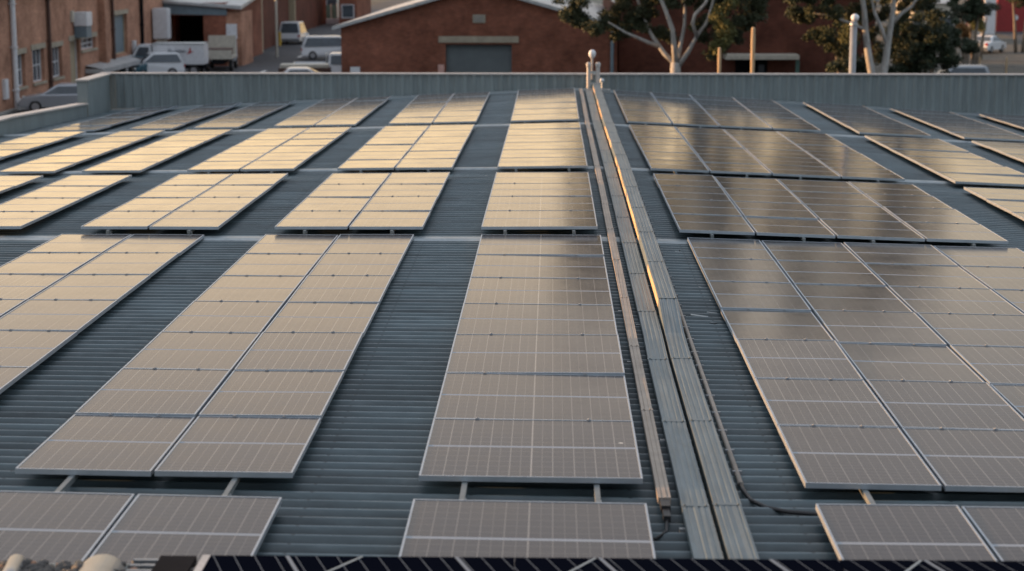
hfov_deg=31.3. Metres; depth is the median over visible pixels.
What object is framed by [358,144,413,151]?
solar panel
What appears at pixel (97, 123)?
solar panel
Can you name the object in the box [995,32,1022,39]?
side road
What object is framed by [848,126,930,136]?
solar panel
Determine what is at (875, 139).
solar panel
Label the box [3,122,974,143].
roof flashing
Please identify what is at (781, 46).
brick building
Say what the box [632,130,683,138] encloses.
solar panel
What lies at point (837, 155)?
solar panel
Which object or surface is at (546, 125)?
solar panel
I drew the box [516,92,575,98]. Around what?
solar panel
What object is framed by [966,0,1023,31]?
red building
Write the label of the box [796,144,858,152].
solar panel
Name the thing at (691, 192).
solar panel
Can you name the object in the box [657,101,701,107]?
solar panel
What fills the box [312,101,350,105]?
solar panel
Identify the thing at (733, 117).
solar panel
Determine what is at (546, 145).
solar panel
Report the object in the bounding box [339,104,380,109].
solar panel
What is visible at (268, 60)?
road
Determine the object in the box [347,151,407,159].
solar panel
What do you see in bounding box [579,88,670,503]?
narrow duct
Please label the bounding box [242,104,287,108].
solar panel
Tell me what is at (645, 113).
solar panel
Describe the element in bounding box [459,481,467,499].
mounting rail
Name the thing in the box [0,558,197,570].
pebbles
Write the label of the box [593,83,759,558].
cable tray
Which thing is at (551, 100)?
solar panel
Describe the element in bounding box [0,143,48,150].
solar panel
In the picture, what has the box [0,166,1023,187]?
roof flashing
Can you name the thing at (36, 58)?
window
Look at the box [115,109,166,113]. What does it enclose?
solar panel
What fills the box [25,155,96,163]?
solar panel
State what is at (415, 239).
roof flashing
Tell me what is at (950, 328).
solar panel
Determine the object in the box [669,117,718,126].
solar panel
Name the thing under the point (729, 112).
solar panel
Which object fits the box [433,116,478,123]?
solar panel
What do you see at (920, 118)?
solar panel
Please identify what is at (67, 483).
mounting rail
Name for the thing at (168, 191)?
solar panel
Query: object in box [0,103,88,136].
parapet
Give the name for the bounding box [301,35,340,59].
parked car
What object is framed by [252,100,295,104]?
solar panel
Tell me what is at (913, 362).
solar panel
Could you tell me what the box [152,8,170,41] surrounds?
white duct
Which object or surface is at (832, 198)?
solar panel
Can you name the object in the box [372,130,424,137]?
solar panel
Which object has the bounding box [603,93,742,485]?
thin conduit
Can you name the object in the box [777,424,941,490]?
solar panel
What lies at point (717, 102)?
solar panel
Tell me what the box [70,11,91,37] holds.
air conditioner
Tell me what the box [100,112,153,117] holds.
solar panel
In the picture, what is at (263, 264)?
solar panel
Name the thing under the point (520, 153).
solar panel
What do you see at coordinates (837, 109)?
solar panel
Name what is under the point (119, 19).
door
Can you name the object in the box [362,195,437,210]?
solar panel
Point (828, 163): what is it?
solar panel
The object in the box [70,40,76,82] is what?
door
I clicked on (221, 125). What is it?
solar panel
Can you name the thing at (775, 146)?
solar panel
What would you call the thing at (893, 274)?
solar panel
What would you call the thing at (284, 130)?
solar panel
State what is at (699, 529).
cable tray
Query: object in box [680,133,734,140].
solar panel
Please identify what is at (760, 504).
black cable
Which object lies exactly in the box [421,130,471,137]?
solar panel
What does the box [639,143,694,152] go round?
solar panel
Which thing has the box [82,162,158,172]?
solar panel
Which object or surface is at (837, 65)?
shrub
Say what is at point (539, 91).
solar panel
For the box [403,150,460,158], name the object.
solar panel
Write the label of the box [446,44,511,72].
roller door
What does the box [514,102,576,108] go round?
solar panel
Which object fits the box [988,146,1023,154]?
solar panel
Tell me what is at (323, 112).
solar panel
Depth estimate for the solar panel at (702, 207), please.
28.48 m
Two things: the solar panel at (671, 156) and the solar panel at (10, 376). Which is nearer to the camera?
the solar panel at (10, 376)
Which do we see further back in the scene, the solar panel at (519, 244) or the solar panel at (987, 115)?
the solar panel at (987, 115)
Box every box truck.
[132,42,209,71]
[205,35,237,70]
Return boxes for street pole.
[275,0,277,56]
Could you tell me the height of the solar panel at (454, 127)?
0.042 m
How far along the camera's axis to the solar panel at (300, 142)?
39.32 m
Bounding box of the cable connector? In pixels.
[652,499,670,540]
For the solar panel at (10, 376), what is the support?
on the roof at (354, 486)
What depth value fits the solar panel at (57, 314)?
19.90 m
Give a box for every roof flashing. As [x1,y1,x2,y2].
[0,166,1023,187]
[0,236,1023,251]
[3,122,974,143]
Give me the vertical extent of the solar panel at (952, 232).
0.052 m
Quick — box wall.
[326,19,338,23]
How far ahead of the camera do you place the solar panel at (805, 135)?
42.41 m
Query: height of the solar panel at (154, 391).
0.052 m
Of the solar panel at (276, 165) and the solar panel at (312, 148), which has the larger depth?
the solar panel at (312, 148)
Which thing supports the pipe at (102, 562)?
on the gravel ledge
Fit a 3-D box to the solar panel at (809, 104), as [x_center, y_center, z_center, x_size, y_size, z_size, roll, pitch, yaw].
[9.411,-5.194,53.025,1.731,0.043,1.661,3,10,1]
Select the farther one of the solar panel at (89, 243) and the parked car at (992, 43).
the parked car at (992, 43)
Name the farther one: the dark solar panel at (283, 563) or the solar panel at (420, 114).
the solar panel at (420, 114)
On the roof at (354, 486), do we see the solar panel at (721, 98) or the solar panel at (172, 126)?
the solar panel at (172, 126)
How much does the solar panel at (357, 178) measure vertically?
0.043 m
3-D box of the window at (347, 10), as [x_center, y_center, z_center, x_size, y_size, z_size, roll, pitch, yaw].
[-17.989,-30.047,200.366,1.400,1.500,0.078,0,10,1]
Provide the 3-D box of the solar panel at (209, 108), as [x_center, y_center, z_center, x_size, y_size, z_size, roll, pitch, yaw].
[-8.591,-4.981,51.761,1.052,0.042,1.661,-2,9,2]
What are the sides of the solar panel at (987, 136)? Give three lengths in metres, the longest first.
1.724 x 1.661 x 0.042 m
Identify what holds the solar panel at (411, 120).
on the rail
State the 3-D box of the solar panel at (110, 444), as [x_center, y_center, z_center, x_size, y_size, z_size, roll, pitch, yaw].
[-3.227,1.262,14.709,1.031,0.054,1.768,1,10,1]
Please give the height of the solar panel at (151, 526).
0.042 m
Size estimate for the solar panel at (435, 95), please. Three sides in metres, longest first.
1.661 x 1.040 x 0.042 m
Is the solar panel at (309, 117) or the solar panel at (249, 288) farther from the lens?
the solar panel at (309, 117)
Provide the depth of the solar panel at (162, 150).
37.81 m
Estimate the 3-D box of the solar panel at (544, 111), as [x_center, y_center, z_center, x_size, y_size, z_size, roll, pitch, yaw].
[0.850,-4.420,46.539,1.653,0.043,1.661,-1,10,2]
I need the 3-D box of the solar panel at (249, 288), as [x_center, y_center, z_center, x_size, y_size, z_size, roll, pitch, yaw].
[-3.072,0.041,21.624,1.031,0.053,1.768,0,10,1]
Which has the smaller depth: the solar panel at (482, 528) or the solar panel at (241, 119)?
the solar panel at (482, 528)
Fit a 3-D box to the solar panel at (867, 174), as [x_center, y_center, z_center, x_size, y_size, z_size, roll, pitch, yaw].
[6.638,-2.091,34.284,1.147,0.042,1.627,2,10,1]
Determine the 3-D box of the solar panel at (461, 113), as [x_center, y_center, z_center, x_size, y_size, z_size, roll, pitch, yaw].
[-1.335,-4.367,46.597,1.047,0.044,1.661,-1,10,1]
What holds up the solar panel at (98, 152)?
on the roof at (354, 486)
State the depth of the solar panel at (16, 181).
32.44 m
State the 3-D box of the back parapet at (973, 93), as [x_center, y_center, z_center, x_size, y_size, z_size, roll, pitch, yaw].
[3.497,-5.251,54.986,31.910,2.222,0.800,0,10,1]
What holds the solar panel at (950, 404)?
on the rail
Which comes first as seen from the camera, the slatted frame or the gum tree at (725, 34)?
the slatted frame
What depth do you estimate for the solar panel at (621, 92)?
53.09 m
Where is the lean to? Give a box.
[85,54,141,73]
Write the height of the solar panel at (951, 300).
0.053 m
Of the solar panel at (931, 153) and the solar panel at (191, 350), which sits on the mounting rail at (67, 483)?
the solar panel at (191, 350)
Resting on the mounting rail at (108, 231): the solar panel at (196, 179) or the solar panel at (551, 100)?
the solar panel at (196, 179)
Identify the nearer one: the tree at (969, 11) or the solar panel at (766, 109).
the solar panel at (766, 109)
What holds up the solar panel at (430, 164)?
on the rail
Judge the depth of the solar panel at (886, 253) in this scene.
24.86 m
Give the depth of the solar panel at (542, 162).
34.17 m
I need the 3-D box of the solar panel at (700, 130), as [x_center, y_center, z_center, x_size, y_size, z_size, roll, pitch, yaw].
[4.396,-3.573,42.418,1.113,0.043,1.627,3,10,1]
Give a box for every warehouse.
[0,0,175,111]
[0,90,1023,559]
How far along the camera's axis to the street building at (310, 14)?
170.46 m
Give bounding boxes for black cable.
[739,482,817,515]
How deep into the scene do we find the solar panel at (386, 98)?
53.24 m
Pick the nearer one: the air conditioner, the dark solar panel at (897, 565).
the dark solar panel at (897, 565)
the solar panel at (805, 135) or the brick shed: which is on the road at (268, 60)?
the brick shed
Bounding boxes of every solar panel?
[0,137,67,144]
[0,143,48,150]
[0,149,27,157]
[0,163,76,173]
[0,175,42,187]
[0,186,14,193]
[0,197,82,212]
[0,210,53,228]
[0,252,101,274]
[0,273,66,299]
[0,298,26,316]
[0,298,116,333]
[0,329,77,370]
[0,365,29,393]
[0,491,134,562]
[15,413,194,475]
[16,185,108,199]
[20,131,85,137]
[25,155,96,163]
[28,234,131,252]
[31,273,150,302]
[45,175,131,187]
[46,148,116,156]
[48,125,110,131]
[68,120,125,125]
[70,142,133,149]
[70,252,179,276]
[75,367,230,418]
[81,210,171,228]
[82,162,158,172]
[84,117,140,121]
[89,136,149,142]
[89,494,281,563]
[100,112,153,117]
[104,234,203,254]
[105,154,176,163]
[107,130,164,136]
[111,197,194,211]
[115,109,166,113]
[123,146,191,155]
[123,331,259,372]
[129,123,185,129]
[131,106,178,109]
[136,184,213,197]
[144,140,206,148]
[146,118,198,123]
[149,210,238,229]
[154,415,320,477]
[159,114,210,119]
[159,135,219,141]
[160,174,231,185]
[162,300,284,334]
[174,110,221,114]
[174,129,232,135]
[175,196,256,212]
[186,106,231,110]
[187,161,252,171]
[194,122,249,128]
[194,555,513,570]
[195,275,304,303]
[197,184,273,198]
[199,102,241,106]
[199,369,343,419]
[205,153,265,160]
[209,117,259,122]
[216,173,287,185]
[219,112,269,117]
[221,146,277,152]
[222,253,322,277]
[232,108,278,112]
[234,331,362,373]
[235,139,288,145]
[240,160,304,170]
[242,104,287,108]
[246,133,299,139]
[246,234,337,254]
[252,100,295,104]
[255,152,315,161]
[258,128,307,133]
[264,301,378,336]
[268,145,325,153]
[274,119,321,126]
[275,210,359,228]
[280,139,334,146]
[286,115,328,119]
[287,274,392,304]
[291,133,343,139]
[292,196,370,212]
[293,110,336,115]
[301,127,351,133]
[303,105,343,110]
[307,183,380,197]
[309,252,403,277]
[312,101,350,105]
[315,118,361,125]
[318,98,355,102]
[321,173,389,185]
[324,113,368,119]
[326,234,413,255]
[332,108,374,113]
[337,159,400,169]
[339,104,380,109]
[347,100,385,104]
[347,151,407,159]
[349,210,430,228]
[353,96,390,100]
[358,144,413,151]
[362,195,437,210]
[365,137,418,144]
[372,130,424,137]
[374,183,443,197]
[380,125,428,130]
[383,172,449,184]
[389,117,435,124]
[395,111,439,117]
[395,158,456,169]
[399,499,655,564]
[401,106,443,111]
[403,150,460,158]
[405,102,446,107]
[409,143,464,150]
[410,97,450,102]
[415,93,453,98]
[415,136,467,143]
[419,417,642,483]
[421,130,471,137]
[426,124,474,130]
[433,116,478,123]
[434,372,632,420]
[437,110,480,116]
[442,105,483,110]
[445,100,485,105]
[446,333,624,374]
[449,96,487,100]
[452,92,489,96]
[456,302,617,333]
[464,276,612,304]
[470,254,607,277]
[476,234,603,255]
[481,209,597,229]
[486,195,594,209]
[490,182,591,195]
[493,172,589,182]
[498,157,586,168]
[500,149,585,157]
[502,141,583,149]
[505,134,582,141]
[507,128,581,134]
[508,122,580,128]
[511,113,578,121]
[512,108,577,114]
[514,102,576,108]
[514,557,843,570]
[515,97,576,103]
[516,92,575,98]
[518,88,574,93]
[614,90,652,96]
[616,94,655,100]
[618,99,658,105]
[620,104,662,110]
[622,109,666,116]
[625,115,671,124]
[629,124,677,131]
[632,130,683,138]
[635,137,688,144]
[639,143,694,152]
[642,151,700,160]
[646,159,708,172]
[651,92,692,98]
[653,173,720,187]
[654,97,695,102]
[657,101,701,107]
[659,185,730,200]
[661,106,707,113]
[665,111,711,118]
[665,198,741,215]
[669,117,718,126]
[672,213,754,234]
[675,127,728,134]
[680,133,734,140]
[685,139,742,147]
[687,237,773,259]
[690,95,736,100]
[691,146,751,155]
[694,99,742,105]
[697,153,760,163]
[697,257,790,282]
[699,104,748,110]
[703,162,770,174]
[704,109,755,115]
[708,280,810,310]
[709,114,762,121]
[714,176,787,189]
[715,120,771,129]
[721,309,832,341]
[723,129,783,136]
[723,188,801,202]
[730,135,792,142]
[733,201,817,218]
[734,98,777,103]
[736,338,862,381]
[737,141,803,150]
[739,102,783,107]
[744,106,791,112]
[744,217,834,237]
[745,148,813,157]
[752,112,801,118]
[754,156,826,166]
[755,377,897,427]
[758,117,809,123]
[761,240,860,261]
[763,164,840,178]
[765,122,820,131]
[776,260,885,285]
[777,131,835,139]
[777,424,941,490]
[778,179,862,193]
[786,137,847,146]
[790,191,880,206]
[794,283,912,312]
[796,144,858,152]
[803,102,868,108]
[804,204,901,221]
[806,151,872,160]
[811,106,879,113]
[814,309,946,345]
[815,504,997,560]
[817,158,885,168]
[819,111,890,118]
[820,219,924,241]
[828,116,902,123]
[829,167,904,180]
[838,121,914,128]
[838,342,983,382]
[840,560,1023,570]
[843,242,957,265]
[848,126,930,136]
[848,181,930,195]
[864,263,988,288]
[865,135,951,144]
[865,193,952,208]
[866,379,1023,430]
[877,142,968,151]
[883,206,978,223]
[888,108,957,114]
[888,286,1023,314]
[890,148,986,159]
[899,111,968,118]
[902,427,1023,492]
[904,155,1000,165]
[904,221,1007,243]
[910,116,984,123]
[917,312,1023,347]
[920,163,1023,175]
[922,121,1000,128]
[934,246,1023,266]
[935,126,1017,134]
[937,172,1023,186]
[949,132,1023,141]
[950,345,1023,384]
[961,266,1023,289]
[961,506,1023,560]
[964,187,1023,200]
[972,141,1023,147]
[975,113,1023,118]
[986,199,1023,213]
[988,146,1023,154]
[989,117,1023,122]
[990,384,1023,417]
[992,289,1023,312]
[1003,121,1023,126]
[1006,154,1023,161]
[1012,212,1023,220]
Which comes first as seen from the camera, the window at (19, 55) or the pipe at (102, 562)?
the pipe at (102, 562)
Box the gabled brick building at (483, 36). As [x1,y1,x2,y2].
[332,0,616,72]
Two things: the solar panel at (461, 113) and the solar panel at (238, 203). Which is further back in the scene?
the solar panel at (461, 113)
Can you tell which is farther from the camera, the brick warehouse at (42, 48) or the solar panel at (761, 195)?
the brick warehouse at (42, 48)
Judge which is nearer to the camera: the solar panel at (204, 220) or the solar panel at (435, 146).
the solar panel at (204, 220)
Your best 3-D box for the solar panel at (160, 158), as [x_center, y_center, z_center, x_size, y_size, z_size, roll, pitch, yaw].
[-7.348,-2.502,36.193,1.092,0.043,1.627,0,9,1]
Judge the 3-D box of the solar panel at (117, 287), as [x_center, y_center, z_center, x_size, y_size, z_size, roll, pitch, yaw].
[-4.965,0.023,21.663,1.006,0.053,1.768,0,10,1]
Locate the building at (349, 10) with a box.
[339,0,370,23]
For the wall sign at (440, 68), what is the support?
attached to the gabled brick building at (483, 36)
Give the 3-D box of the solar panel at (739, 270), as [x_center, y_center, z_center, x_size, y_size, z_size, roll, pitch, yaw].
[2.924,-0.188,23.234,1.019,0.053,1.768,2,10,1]
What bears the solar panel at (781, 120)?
on the rail
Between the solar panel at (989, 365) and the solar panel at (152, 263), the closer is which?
the solar panel at (989, 365)
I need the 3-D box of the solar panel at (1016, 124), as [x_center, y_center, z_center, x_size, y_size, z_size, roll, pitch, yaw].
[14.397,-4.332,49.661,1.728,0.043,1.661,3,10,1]
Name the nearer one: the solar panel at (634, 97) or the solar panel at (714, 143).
the solar panel at (714, 143)
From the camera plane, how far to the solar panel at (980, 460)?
14.55 m
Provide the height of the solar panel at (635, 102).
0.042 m
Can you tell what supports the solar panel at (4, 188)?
on the roof at (354, 486)
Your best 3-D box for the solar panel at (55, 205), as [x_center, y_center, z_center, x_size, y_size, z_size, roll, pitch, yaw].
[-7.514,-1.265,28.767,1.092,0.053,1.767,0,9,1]
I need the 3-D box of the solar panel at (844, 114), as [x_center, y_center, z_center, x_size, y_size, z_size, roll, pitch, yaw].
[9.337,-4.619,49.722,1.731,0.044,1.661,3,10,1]
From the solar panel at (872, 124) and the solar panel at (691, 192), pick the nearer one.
the solar panel at (691, 192)
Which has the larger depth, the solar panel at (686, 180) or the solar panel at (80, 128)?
the solar panel at (80, 128)
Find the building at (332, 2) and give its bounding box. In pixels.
[326,0,338,16]
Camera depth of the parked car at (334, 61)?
115.84 m
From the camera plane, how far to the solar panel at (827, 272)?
23.14 m
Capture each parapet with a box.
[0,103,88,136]
[75,73,110,116]
[101,72,1023,115]
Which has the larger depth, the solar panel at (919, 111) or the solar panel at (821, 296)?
the solar panel at (919, 111)
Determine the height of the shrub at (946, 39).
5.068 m
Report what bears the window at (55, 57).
in the brick warehouse at (42, 48)
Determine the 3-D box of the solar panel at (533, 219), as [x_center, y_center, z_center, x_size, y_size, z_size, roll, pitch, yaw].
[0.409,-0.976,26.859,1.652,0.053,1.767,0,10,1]
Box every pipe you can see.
[3,554,24,570]
[72,554,124,570]
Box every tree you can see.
[551,0,769,72]
[782,0,947,72]
[896,0,935,22]
[945,0,1001,64]
[1006,0,1023,52]
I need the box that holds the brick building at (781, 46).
[603,0,879,72]
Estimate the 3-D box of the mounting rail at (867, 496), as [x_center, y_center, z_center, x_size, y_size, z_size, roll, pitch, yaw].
[2.813,0.541,19.540,0.105,0.131,12.772,0,10,1]
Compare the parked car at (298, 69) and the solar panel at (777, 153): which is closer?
the solar panel at (777, 153)
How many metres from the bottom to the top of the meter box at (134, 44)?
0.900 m
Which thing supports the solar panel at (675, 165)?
on the rail
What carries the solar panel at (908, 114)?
on the roof at (354, 486)
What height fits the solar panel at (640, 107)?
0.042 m
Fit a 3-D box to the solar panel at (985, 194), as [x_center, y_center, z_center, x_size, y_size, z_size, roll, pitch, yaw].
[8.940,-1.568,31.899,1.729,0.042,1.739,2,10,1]
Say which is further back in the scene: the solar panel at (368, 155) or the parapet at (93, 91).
the parapet at (93, 91)
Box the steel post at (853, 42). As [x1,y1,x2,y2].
[849,14,858,72]
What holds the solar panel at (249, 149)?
on the rail
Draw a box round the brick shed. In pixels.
[162,0,262,65]
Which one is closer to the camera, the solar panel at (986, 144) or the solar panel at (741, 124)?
the solar panel at (986, 144)
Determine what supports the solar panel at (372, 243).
on the mounting rail at (231, 486)
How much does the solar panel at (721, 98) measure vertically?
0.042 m
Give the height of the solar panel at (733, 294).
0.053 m
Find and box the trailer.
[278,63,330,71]
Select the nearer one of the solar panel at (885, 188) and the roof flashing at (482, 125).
the solar panel at (885, 188)
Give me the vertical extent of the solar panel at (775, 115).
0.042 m
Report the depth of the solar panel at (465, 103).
49.93 m
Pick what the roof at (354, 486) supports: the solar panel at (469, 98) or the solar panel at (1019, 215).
the solar panel at (1019, 215)
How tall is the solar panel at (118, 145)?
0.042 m
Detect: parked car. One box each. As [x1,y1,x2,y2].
[17,83,77,110]
[120,56,146,71]
[138,52,185,71]
[279,21,308,43]
[282,67,317,71]
[294,52,341,71]
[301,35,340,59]
[937,65,989,72]
[977,35,1005,53]
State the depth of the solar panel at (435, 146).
37.65 m
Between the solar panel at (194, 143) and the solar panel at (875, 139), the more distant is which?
the solar panel at (875, 139)
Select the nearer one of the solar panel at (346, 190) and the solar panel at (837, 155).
the solar panel at (346, 190)
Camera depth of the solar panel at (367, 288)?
21.56 m
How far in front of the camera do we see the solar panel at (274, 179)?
32.09 m
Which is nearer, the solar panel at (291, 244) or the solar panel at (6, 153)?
the solar panel at (291, 244)
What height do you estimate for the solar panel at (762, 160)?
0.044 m
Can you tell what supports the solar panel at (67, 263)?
on the roof at (354, 486)
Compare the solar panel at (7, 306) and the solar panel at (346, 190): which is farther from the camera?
the solar panel at (346, 190)
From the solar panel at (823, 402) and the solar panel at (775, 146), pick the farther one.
the solar panel at (775, 146)
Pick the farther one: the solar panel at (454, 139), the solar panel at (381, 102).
the solar panel at (381, 102)
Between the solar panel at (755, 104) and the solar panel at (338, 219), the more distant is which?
the solar panel at (755, 104)
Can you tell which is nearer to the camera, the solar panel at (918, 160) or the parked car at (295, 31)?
the solar panel at (918, 160)
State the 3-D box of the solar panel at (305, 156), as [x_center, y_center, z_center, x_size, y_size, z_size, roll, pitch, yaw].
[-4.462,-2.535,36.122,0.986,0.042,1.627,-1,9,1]
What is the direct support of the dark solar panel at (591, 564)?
on the gravel ledge
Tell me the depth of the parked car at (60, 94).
92.40 m
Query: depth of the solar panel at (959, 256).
24.93 m
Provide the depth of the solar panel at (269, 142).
39.40 m
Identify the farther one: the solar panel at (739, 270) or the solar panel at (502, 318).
the solar panel at (739, 270)
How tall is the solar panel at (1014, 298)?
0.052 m
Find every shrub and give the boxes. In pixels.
[824,53,867,72]
[879,11,963,72]
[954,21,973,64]
[959,37,982,64]
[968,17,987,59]
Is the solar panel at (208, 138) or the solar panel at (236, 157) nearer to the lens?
the solar panel at (236, 157)
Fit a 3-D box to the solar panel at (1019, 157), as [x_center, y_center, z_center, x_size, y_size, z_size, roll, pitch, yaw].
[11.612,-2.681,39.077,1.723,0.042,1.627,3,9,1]
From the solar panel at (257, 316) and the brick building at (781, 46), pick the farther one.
the brick building at (781, 46)
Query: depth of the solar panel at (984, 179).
34.13 m
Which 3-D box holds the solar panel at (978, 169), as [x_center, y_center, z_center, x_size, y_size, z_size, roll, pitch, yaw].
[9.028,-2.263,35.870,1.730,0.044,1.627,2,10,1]
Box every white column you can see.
[983,0,991,33]
[991,0,995,33]
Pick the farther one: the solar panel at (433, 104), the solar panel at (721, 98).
the solar panel at (721, 98)
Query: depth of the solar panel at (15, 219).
27.15 m
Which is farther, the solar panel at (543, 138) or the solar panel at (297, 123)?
the solar panel at (297, 123)
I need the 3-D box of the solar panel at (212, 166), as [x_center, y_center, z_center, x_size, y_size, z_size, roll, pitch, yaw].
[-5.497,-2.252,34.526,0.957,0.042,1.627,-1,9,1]
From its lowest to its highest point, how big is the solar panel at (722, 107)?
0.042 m
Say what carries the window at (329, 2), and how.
in the building at (332, 2)
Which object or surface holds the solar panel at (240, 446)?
on the mounting rail at (231, 486)
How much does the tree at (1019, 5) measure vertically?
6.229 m
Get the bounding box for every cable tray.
[585,88,723,558]
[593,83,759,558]
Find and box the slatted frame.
[126,556,196,570]
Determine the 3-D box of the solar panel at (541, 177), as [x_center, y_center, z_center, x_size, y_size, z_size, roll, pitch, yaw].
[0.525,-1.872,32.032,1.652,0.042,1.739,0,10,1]
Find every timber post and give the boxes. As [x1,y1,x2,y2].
[717,47,720,72]
[750,27,754,72]
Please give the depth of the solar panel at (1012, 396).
16.74 m
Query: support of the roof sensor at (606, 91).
on the roof at (354, 486)
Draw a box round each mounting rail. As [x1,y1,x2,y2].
[54,475,79,491]
[106,229,115,233]
[222,477,241,495]
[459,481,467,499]
[594,483,601,501]
[859,489,875,503]
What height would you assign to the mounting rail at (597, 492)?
0.143 m
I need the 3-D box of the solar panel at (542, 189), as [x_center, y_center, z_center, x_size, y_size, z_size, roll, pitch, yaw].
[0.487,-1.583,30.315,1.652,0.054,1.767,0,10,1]
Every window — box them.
[17,54,28,89]
[32,49,47,85]
[52,47,64,80]
[81,37,97,52]
[327,0,337,9]
[341,4,353,17]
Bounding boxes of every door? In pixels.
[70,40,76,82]
[114,14,124,53]
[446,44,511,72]
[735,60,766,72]
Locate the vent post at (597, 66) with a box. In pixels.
[586,62,600,87]
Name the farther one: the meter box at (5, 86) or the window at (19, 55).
the window at (19, 55)
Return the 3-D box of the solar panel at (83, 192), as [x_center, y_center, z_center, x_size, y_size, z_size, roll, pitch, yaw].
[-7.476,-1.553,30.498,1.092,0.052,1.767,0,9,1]
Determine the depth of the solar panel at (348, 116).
46.67 m
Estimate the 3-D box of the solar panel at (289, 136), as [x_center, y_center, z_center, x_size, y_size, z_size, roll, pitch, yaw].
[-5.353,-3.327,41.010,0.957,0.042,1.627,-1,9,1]
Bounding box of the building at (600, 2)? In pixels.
[587,0,602,4]
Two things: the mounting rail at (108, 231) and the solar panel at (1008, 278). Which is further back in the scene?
the mounting rail at (108, 231)
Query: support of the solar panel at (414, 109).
on the rail
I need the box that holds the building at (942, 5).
[895,0,954,41]
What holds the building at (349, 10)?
on the road at (268, 60)
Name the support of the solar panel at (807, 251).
on the rail
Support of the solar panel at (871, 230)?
on the rail
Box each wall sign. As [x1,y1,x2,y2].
[350,67,359,72]
[438,65,443,72]
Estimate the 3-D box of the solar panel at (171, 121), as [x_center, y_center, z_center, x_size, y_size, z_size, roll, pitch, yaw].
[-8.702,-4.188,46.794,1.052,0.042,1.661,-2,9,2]
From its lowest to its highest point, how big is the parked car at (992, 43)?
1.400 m
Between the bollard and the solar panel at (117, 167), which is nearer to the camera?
the solar panel at (117, 167)
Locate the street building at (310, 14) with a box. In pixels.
[261,0,325,51]
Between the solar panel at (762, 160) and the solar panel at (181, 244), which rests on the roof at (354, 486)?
the solar panel at (181, 244)
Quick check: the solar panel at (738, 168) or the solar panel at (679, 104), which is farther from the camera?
the solar panel at (679, 104)
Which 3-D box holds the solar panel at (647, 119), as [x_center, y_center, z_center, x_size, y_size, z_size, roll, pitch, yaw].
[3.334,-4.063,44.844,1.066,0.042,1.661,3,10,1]
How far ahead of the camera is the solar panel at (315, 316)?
19.84 m
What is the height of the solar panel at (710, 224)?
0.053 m
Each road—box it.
[1,0,412,115]
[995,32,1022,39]
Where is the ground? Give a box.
[371,0,1023,72]
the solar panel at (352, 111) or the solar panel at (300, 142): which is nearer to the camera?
the solar panel at (300, 142)
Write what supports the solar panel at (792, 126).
on the rail
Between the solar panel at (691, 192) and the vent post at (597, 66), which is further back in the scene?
the vent post at (597, 66)
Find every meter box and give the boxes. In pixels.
[2,79,8,99]
[132,40,136,52]
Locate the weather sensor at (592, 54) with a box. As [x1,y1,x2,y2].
[589,50,595,79]
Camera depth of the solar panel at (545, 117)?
44.65 m
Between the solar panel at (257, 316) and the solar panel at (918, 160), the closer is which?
the solar panel at (257, 316)
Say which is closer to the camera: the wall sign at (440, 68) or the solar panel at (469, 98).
the solar panel at (469, 98)
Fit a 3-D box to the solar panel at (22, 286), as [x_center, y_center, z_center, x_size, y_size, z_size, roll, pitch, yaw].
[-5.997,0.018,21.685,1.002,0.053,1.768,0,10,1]
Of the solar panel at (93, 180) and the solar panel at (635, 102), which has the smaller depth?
the solar panel at (93, 180)
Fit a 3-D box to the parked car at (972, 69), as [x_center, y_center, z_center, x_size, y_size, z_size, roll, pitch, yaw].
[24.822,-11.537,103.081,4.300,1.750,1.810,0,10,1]
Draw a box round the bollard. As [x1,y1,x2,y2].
[278,32,280,45]
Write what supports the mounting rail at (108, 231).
on the roof at (354, 486)
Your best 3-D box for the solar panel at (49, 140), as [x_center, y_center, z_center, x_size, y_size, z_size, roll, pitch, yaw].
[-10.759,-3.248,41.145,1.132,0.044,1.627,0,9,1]
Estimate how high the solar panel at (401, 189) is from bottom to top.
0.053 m
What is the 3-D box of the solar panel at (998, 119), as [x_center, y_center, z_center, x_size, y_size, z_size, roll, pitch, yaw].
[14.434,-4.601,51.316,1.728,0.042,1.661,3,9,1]
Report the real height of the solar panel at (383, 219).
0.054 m
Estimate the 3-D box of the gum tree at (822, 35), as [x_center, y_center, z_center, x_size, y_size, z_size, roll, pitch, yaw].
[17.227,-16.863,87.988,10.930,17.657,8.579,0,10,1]
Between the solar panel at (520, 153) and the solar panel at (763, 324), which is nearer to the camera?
the solar panel at (763, 324)
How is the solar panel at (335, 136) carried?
on the rail
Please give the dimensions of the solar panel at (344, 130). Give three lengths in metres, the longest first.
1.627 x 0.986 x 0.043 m
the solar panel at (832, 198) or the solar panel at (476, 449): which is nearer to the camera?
the solar panel at (476, 449)
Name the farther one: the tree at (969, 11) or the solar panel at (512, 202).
the tree at (969, 11)
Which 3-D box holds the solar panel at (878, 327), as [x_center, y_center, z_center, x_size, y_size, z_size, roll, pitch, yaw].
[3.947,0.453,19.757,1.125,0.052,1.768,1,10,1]
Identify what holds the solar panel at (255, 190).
on the rail
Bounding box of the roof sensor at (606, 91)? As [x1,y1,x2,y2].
[600,78,609,93]
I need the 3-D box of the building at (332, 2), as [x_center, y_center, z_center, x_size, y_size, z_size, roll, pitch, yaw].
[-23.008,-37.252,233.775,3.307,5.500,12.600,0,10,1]
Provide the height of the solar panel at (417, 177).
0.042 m
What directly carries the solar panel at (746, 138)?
on the rail
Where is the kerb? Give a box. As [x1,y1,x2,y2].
[0,108,24,115]

